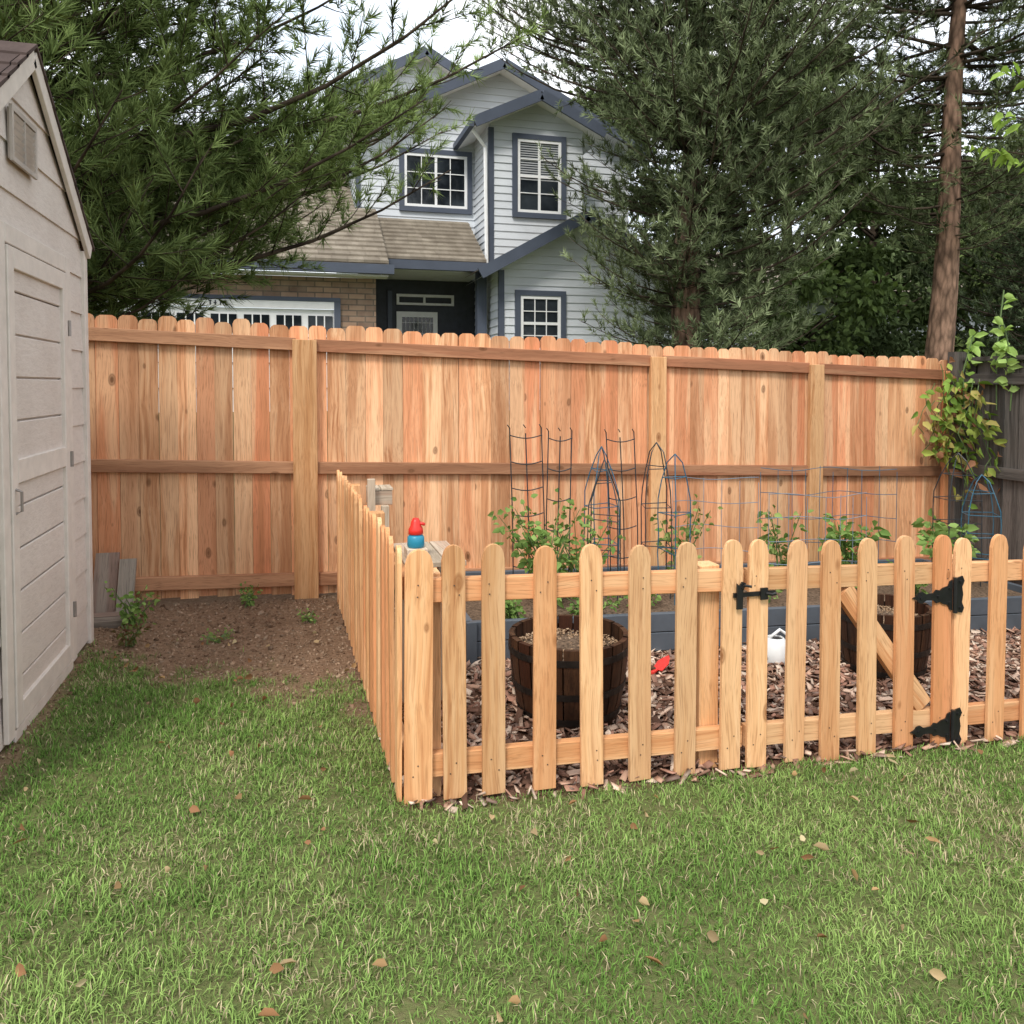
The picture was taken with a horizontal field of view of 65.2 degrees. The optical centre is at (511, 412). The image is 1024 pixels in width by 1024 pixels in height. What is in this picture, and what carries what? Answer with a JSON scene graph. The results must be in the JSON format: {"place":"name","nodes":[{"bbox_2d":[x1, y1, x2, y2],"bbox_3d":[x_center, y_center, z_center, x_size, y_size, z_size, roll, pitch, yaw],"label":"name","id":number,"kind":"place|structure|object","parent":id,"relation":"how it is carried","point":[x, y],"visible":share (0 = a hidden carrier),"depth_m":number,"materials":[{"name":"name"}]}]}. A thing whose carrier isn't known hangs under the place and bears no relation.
{"place":"outdoors","nodes":[
{"label":"outdoors","id":0,"kind":"place"},
{"bbox_2d":[0,408,1023,1023],"bbox_3d":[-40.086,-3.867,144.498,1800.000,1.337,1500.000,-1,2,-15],"label":"ground","id":1,"kind":"structure","parent":0,"point":[442,1008],"depth_m":2.50,"materials":[{"name":"green plant"}]},
{"bbox_2d":[0,40,94,751],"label":"garden shed","id":2,"kind":"structure","parent":1,"relation":"on","point":[47,247],"depth_m":3.67,"materials":[{"name":"paint"}]},
{"bbox_2d":[14,270,66,694],"bbox_3d":[-2.171,0.292,3.675,0.014,1.973,0.880,-1,2,-15],"label":"door panel","id":3,"kind":"structure","parent":2,"relation":"in","point":[33,318],"depth_m":3.66,"materials":[{"name":"paint"}]},
{"bbox_2d":[93,552,136,627],"bbox_3d":[-2.573,1.114,5.054,0.321,0.390,0.435,-1,2,-15],"label":"weathered plank stack","id":4,"kind":"object","parent":1,"relation":"on","point":[115,572],"visible":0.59,"depth_m":5.17,"materials":[{"name":"grey wood"}]},
{"bbox_2d":[105,581,160,629],"bbox_3d":[-2.309,1.170,4.892,0.311,0.328,0.239,-1,2,-15],"label":"weed plant","id":5,"kind":"object","parent":1,"relation":"on","point":[133,610],"visible":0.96,"depth_m":4.86,"materials":[{"name":"green plant"}]},
{"bbox_2d":[111,615,156,646],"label":"weed plant","id":6,"kind":"object","parent":1,"relation":"on","point":[130,641],"visible":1,"depth_m":4.53,"materials":[{"name":"green plant"}]},
{"bbox_2d":[0,595,374,759],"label":"dirt clods","id":7,"kind":"object","parent":1,"relation":"on","point":[232,662],"visible":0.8,"depth_m":4.58,"materials":[{"name":"brown soil"}]},
{"bbox_2d":[200,625,234,644],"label":"weed plant","id":8,"kind":"object","parent":1,"relation":"on","point":[214,636],"visible":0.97,"depth_m":4.67,"materials":[{"name":"green plant"}]},
{"bbox_2d":[239,581,262,607],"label":"weed plant","id":9,"kind":"object","parent":1,"relation":"on","point":[249,598],"visible":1,"depth_m":5.44,"materials":[{"name":"green plant"}]},
{"bbox_2d":[0,0,549,323],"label":"pine tree","id":10,"kind":"object","parent":1,"relation":"on","point":[209,172],"visible":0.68,"depth_m":6.75,"materials":[{"name":"green plant"}]},
{"bbox_2d":[297,608,318,622],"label":"weed plant","id":11,"kind":"object","parent":1,"relation":"on","point":[303,618],"visible":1,"depth_m":5.08,"materials":[{"name":"green plant"}]},
{"bbox_2d":[158,279,474,388],"bbox_3d":[-4.225,-1.476,16.047,8.205,2.950,1.601,-1,2,-35],"label":"entry door wall","id":12,"kind":"structure","parent":1,"relation":"on","point":[458,318],"depth_m":18.08,"materials":[{"name":"black wood"}]},
{"bbox_2d":[177,273,458,407],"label":"stone walls","id":13,"kind":"structure","parent":1,"relation":"on","point":[357,296],"depth_m":15.55,"materials":[{"name":"brown stone"}]},
{"bbox_2d":[366,478,392,526],"bbox_3d":[-0.796,0.863,4.804,0.155,0.960,0.220,-1,2,-15],"label":"wooden planter box","id":14,"kind":"object","parent":1,"relation":"on","point":[381,495],"visible":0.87,"depth_m":4.72,"materials":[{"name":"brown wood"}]},
{"bbox_2d":[336,60,653,347],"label":"siding walls","id":15,"kind":"structure","parent":1,"relation":"on","point":[546,267],"depth_m":17.11,"materials":[{"name":"white wood"}]},
{"bbox_2d":[96,142,557,340],"bbox_3d":[-3.577,-2.954,16.268,9.410,5.590,2.504,-1,2,-15],"label":"window glass","id":16,"kind":"object","parent":15,"relation":"attached to","point":[422,325],"visible":0.45,"depth_m":17.22,"materials":[{"name":"glass"}]},
{"bbox_2d":[111,48,587,276],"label":"tile roof","id":17,"kind":"structure","parent":15,"relation":"on","point":[375,239],"depth_m":16.59,"materials":[{"name":"beige tile"}]},
{"bbox_2d":[96,46,670,337],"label":"slate trim and gutters","id":18,"kind":"structure","parent":15,"relation":"attached to","point":[550,97],"depth_m":16.70,"materials":[{"name":"grey paint"}]},
{"bbox_2d":[122,56,671,411],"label":"white frames and doors","id":19,"kind":"structure","parent":15,"relation":"attached to","point":[304,309],"depth_m":16.99,"materials":[{"name":"white paint"}]},
{"bbox_2d":[12,629,1012,1022],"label":"fallen leaves","id":20,"kind":"object","parent":1,"relation":"on","point":[514,999],"visible":1,"depth_m":2.49,"materials":[{"name":"brown plant"}]},
{"bbox_2d":[88,313,949,599],"bbox_3d":[-0.741,0.365,5.835,9.687,2.276,0.090,-1,2,-15],"label":"cedar privacy fence","id":21,"kind":"object","parent":1,"relation":"on","point":[699,412],"visible":0.78,"depth_m":5.95,"materials":[{"name":"brown wood"}]},
{"bbox_2d":[568,64,731,345],"bbox_3d":[2.792,-4.912,22.516,7.074,9.480,6.431,-1,2,-15],"label":"deciduous tree","id":22,"kind":"object","parent":1,"relation":"on","point":[631,216],"visible":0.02,"depth_m":21.96,"materials":[{"name":"green plant"}]},
{"bbox_2d":[336,470,1023,804],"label":"picket fence","id":23,"kind":"object","parent":1,"relation":"on","point":[373,570],"visible":0.96,"depth_m":3.12,"materials":[{"name":"brown wood"}]},
{"bbox_2d":[733,535,964,767],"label":"picket gate","id":24,"kind":"structure","parent":23,"relation":"attached to","point":[797,576],"depth_m":3.40,"materials":[{"name":"brown wood"}]},
{"bbox_2d":[368,601,1023,812],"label":"mulch","id":25,"kind":"object","parent":1,"relation":"on","point":[514,727],"visible":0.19,"depth_m":3.77,"materials":[{"name":"brown wood"}]},
{"bbox_2d":[394,541,466,705],"bbox_3d":[-0.384,0.984,3.635,0.264,0.800,0.460,-1,2,-15],"label":"potting bench","id":26,"kind":"object","parent":25,"relation":"on","point":[434,549],"visible":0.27,"depth_m":3.75,"materials":[{"name":"brown wood"}]},
{"bbox_2d":[407,518,424,548],"bbox_3d":[-0.420,0.523,3.505,0.079,0.130,0.076,-1,2,-15],"label":"spray bottle","id":27,"kind":"object","parent":26,"relation":"on","point":[415,538],"visible":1,"depth_m":3.48,"materials":[{"name":"teal plastic"}]},
{"bbox_2d":[508,615,627,730],"bbox_3d":[0.270,1.232,3.825,0.578,0.386,0.578,-1,2,-15],"label":"half barrel planter","id":28,"kind":"object","parent":25,"relation":"on","point":[615,645],"visible":0.56,"depth_m":3.65,"materials":[{"name":"wood"}]},
{"bbox_2d":[651,655,669,674],"bbox_3d":[0.785,1.386,4.368,0.247,0.070,0.070,-2,3,-41],"label":"garden trowel","id":29,"kind":"object","parent":25,"relation":"on","point":[661,664],"visible":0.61,"depth_m":4.40,"materials":[{"name":"red plastic"}]},
{"bbox_2d":[767,628,785,663],"bbox_3d":[1.493,1.345,4.636,0.331,0.190,0.160,-1,2,-15],"label":"watering can","id":30,"kind":"object","parent":25,"relation":"on","point":[776,649],"visible":0.57,"depth_m":4.58,"materials":[{"name":"white plastic"}]},
{"bbox_2d":[840,593,931,681],"bbox_3d":[2.101,1.265,4.521,0.509,0.376,0.509,-1,2,-15],"label":"half barrel planter","id":31,"kind":"object","parent":25,"relation":"on","point":[922,628],"visible":0.39,"depth_m":4.37,"materials":[{"name":"wood"}]},
{"bbox_2d":[969,62,1023,173],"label":"young tree","id":32,"kind":"object","parent":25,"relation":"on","point":[1004,157],"visible":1,"depth_m":4.80,"materials":[{"name":"green plant"}]},
{"bbox_2d":[460,0,1007,350],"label":"pine tree","id":33,"kind":"object","parent":1,"relation":"on","point":[725,93],"visible":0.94,"depth_m":12.30,"materials":[{"name":"green plant"}]},
{"bbox_2d":[465,558,1021,665],"bbox_3d":[1.605,1.302,5.563,4.200,0.385,1.270,-1,2,-15],"label":"raised garden bed","id":34,"kind":"object","parent":1,"relation":"on","point":[663,624],"visible":0.15,"depth_m":5.01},
{"bbox_2d":[505,599,525,618],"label":"herb plant","id":35,"kind":"object","parent":34,"relation":"on","point":[511,611],"visible":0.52,"depth_m":4.61,"materials":[{"name":"green plant"}]},
{"bbox_2d":[507,424,544,573],"bbox_3d":[0.089,0.662,5.094,0.256,1.183,0.028,-1,2,-15],"label":"wire trellis","id":36,"kind":"object","parent":34,"relation":"on","point":[527,490],"visible":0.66,"depth_m":5.08,"materials":[{"name":"black metal"}]},
{"bbox_2d":[487,488,593,608],"bbox_3d":[0.174,0.856,5.009,0.722,0.709,0.511,-2,3,-43],"label":"tomato plant","id":37,"kind":"object","parent":34,"relation":"on","point":[532,541],"visible":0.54,"depth_m":4.98,"materials":[{"name":"green plant"}]},
{"bbox_2d":[545,428,571,571],"bbox_3d":[0.302,0.675,5.205,0.197,1.163,0.028,-1,2,-15],"label":"wire trellis","id":38,"kind":"object","parent":34,"relation":"on","point":[559,471],"visible":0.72,"depth_m":5.20,"materials":[{"name":"black metal"}]},
{"bbox_2d":[547,505,625,572],"bbox_3d":[0.474,0.908,5.179,0.540,0.622,0.496,2,3,44],"label":"tomato plant","id":39,"kind":"object","parent":34,"relation":"on","point":[574,559],"visible":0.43,"depth_m":5.18,"materials":[{"name":"green plant"}]},
{"bbox_2d":[566,596,627,615],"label":"herb plant","id":40,"kind":"object","parent":34,"relation":"on","point":[576,606],"visible":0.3,"depth_m":4.76,"materials":[{"name":"green plant"}]},
{"bbox_2d":[583,446,619,571],"bbox_3d":[0.600,0.743,5.384,0.194,1.041,0.187,-1,2,-15],"label":"tomato cage","id":41,"kind":"object","parent":34,"relation":"on","point":[593,504],"visible":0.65,"depth_m":5.36,"materials":[{"name":"teal metal"}]},
{"bbox_2d":[587,459,620,607],"bbox_3d":[0.591,0.781,5.123,0.205,0.977,0.202,0,2,12],"label":"tomato cage","id":42,"kind":"object","parent":34,"relation":"on","point":[611,480],"visible":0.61,"depth_m":5.09,"materials":[{"name":"metal"}]},
{"bbox_2d":[604,429,637,571],"bbox_3d":[0.732,0.687,5.377,0.256,1.163,0.028,-1,2,-15],"label":"wire trellis","id":43,"kind":"object","parent":34,"relation":"on","point":[622,500],"visible":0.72,"depth_m":5.37,"materials":[{"name":"black metal"}]},
{"bbox_2d":[623,594,661,605],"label":"herb plant","id":44,"kind":"object","parent":34,"relation":"on","point":[658,598],"visible":0.05,"depth_m":5.00,"materials":[{"name":"green plant"}]},
{"bbox_2d":[640,442,671,598],"bbox_3d":[0.959,0.735,5.327,0.184,1.084,0.179,0,2,1],"label":"tomato cage","id":45,"kind":"object","parent":34,"relation":"on","point":[666,507],"visible":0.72,"depth_m":5.29,"materials":[{"name":"metal"}]},
{"bbox_2d":[657,454,690,604],"bbox_3d":[1.082,0.773,5.201,0.202,1.020,0.214,-1,2,-15],"label":"tomato cage","id":46,"kind":"object","parent":34,"relation":"on","point":[675,476],"visible":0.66,"depth_m":5.22,"materials":[{"name":"teal metal"}]},
{"bbox_2d":[650,494,722,569],"bbox_3d":[1.172,0.877,5.441,0.431,0.706,0.382,-1,2,-15],"label":"tomato plant","id":47,"kind":"object","parent":34,"relation":"on","point":[667,534],"visible":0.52,"depth_m":5.45,"materials":[{"name":"green plant"}]},
{"bbox_2d":[672,477,758,552],"bbox_3d":[1.425,0.864,5.641,0.664,0.863,0.056,0,2,-13],"label":"wire panel","id":48,"kind":"object","parent":34,"relation":"on","point":[739,503],"visible":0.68,"depth_m":5.67,"materials":[{"name":"grey metal"}]},
{"bbox_2d":[768,566,786,602],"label":"herb plant","id":49,"kind":"object","parent":34,"relation":"on","point":[779,591],"visible":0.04,"depth_m":5.26,"materials":[{"name":"green plant"}]},
{"bbox_2d":[756,504,813,566],"bbox_3d":[1.930,0.946,5.754,0.284,0.609,0.362,-2,3,-40],"label":"pepper plant","id":50,"kind":"object","parent":34,"relation":"on","point":[772,551],"visible":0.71,"depth_m":5.75,"materials":[{"name":"green plant"}]},
{"bbox_2d":[768,492,866,564],"bbox_3d":[2.121,0.932,5.487,0.804,0.788,0.074,-1,2,-17],"label":"wire panel","id":51,"kind":"object","parent":34,"relation":"on","point":[840,519],"visible":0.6,"depth_m":5.43,"materials":[{"name":"grey metal"}]},
{"bbox_2d":[760,466,896,564],"bbox_3d":[2.379,0.858,6.041,1.206,0.938,0.089,-1,2,-17],"label":"wire panel","id":52,"kind":"object","parent":34,"relation":"on","point":[832,491],"visible":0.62,"depth_m":6.09,"materials":[{"name":"grey metal"}]},
{"bbox_2d":[817,513,890,587],"bbox_3d":[2.419,1.007,5.725,0.478,0.541,0.438,-1,2,-15],"label":"pepper plant","id":53,"kind":"object","parent":34,"relation":"on","point":[846,554],"visible":0.45,"depth_m":5.67,"materials":[{"name":"green plant"}]},
{"bbox_2d":[886,559,927,593],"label":"herb plant","id":54,"kind":"object","parent":34,"relation":"on","point":[917,587],"visible":0.14,"depth_m":5.57,"materials":[{"name":"green plant"}]},
{"bbox_2d":[911,508,980,560],"bbox_3d":[3.254,1.010,6.012,0.467,0.554,0.590,1,2,33],"label":"squash plant","id":55,"kind":"object","parent":34,"relation":"on","point":[940,528],"visible":0.38,"depth_m":5.97,"materials":[{"name":"green plant"}]},
{"bbox_2d":[931,453,982,586],"bbox_3d":[3.364,0.818,6.050,0.253,1.042,0.250,0,2,1],"label":"tomato cage","id":56,"kind":"object","parent":34,"relation":"on","point":[964,495],"visible":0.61,"depth_m":6.01,"materials":[{"name":"metal"}]},
{"bbox_2d":[961,474,1001,559],"bbox_3d":[3.472,0.899,5.927,0.225,0.894,0.224,1,2,18],"label":"tomato cage","id":57,"kind":"object","parent":34,"relation":"on","point":[990,493],"visible":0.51,"depth_m":5.92,"materials":[{"name":"teal metal"}]},
{"bbox_2d":[700,38,914,356],"bbox_3d":[6.458,-4.289,18.514,5.563,8.517,5.256,-1,2,-15],"label":"deciduous tree","id":58,"kind":"object","parent":1,"relation":"on","point":[851,260],"visible":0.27,"depth_m":17.48,"materials":[{"name":"green plant"}]},
{"bbox_2d":[654,293,996,355],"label":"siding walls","id":59,"kind":"structure","parent":1,"relation":"on","point":[821,308],"depth_m":26.65,"materials":[{"name":"white wood"}]},
{"bbox_2d":[706,252,961,297],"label":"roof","id":60,"kind":"structure","parent":59,"relation":"on","point":[779,275],"depth_m":27.51,"materials":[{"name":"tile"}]},
{"bbox_2d":[794,104,965,358],"bbox_3d":[9.874,-4.190,21.863,5.318,8.086,4.726,-1,2,-15],"label":"deciduous tree","id":61,"kind":"object","parent":1,"relation":"on","point":[884,341],"visible":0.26,"depth_m":21.29,"materials":[{"name":"green plant"}]},
{"bbox_2d":[762,0,1023,360],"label":"pine tree","id":62,"kind":"object","parent":1,"relation":"on","point":[952,87],"visible":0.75,"depth_m":13.45,"materials":[{"name":"green plant"}]},
{"bbox_2d":[894,120,1023,362],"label":"deciduous tree","id":63,"kind":"object","parent":1,"relation":"on","point":[923,320],"visible":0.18,"depth_m":23.28,"materials":[{"name":"green plant"}]},
{"bbox_2d":[901,68,1023,369],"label":"spruce tree","id":64,"kind":"object","parent":1,"relation":"on","point":[1016,256],"visible":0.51,"depth_m":18.63,"materials":[{"name":"green plant"}]},
{"bbox_2d":[902,145,1023,350],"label":"deciduous tree","id":65,"kind":"object","parent":1,"relation":"on","point":[964,241],"visible":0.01,"depth_m":31.79,"materials":[{"name":"green plant"}]},
{"bbox_2d":[947,352,1023,584],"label":"weathered side fence","id":66,"kind":"object","parent":1,"relation":"on","point":[1008,480],"visible":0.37,"depth_m":6.70,"materials":[{"name":"grey wood"}]},
{"bbox_2d":[911,290,1021,508],"bbox_3d":[3.871,-0.103,6.794,0.798,1.849,0.550,1,2,34],"label":"creeper vine","id":67,"kind":"object","parent":66,"relation":"attached to","point":[969,416],"visible":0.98,"depth_m":6.81,"materials":[{"name":"green plant"}]},
{"bbox_2d":[0,639,1023,1023],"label":"lawn grass","id":68,"kind":"structure","parent":0,"point":[996,803],"depth_m":2.50,"materials":[{"name":"green plant"}]},
{"bbox_2d":[42,0,1023,309],"label":"sky","id":69,"kind":"structure","parent":0,"point":[461,28],"materials":[{"name":"white"}]},
{"bbox_2d":[520,143,557,181],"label":"window blinds","id":70,"kind":"object","parent":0,"point":[537,161],"depth_m":17.15,"materials":[{"name":"white plastic"}]}
]}

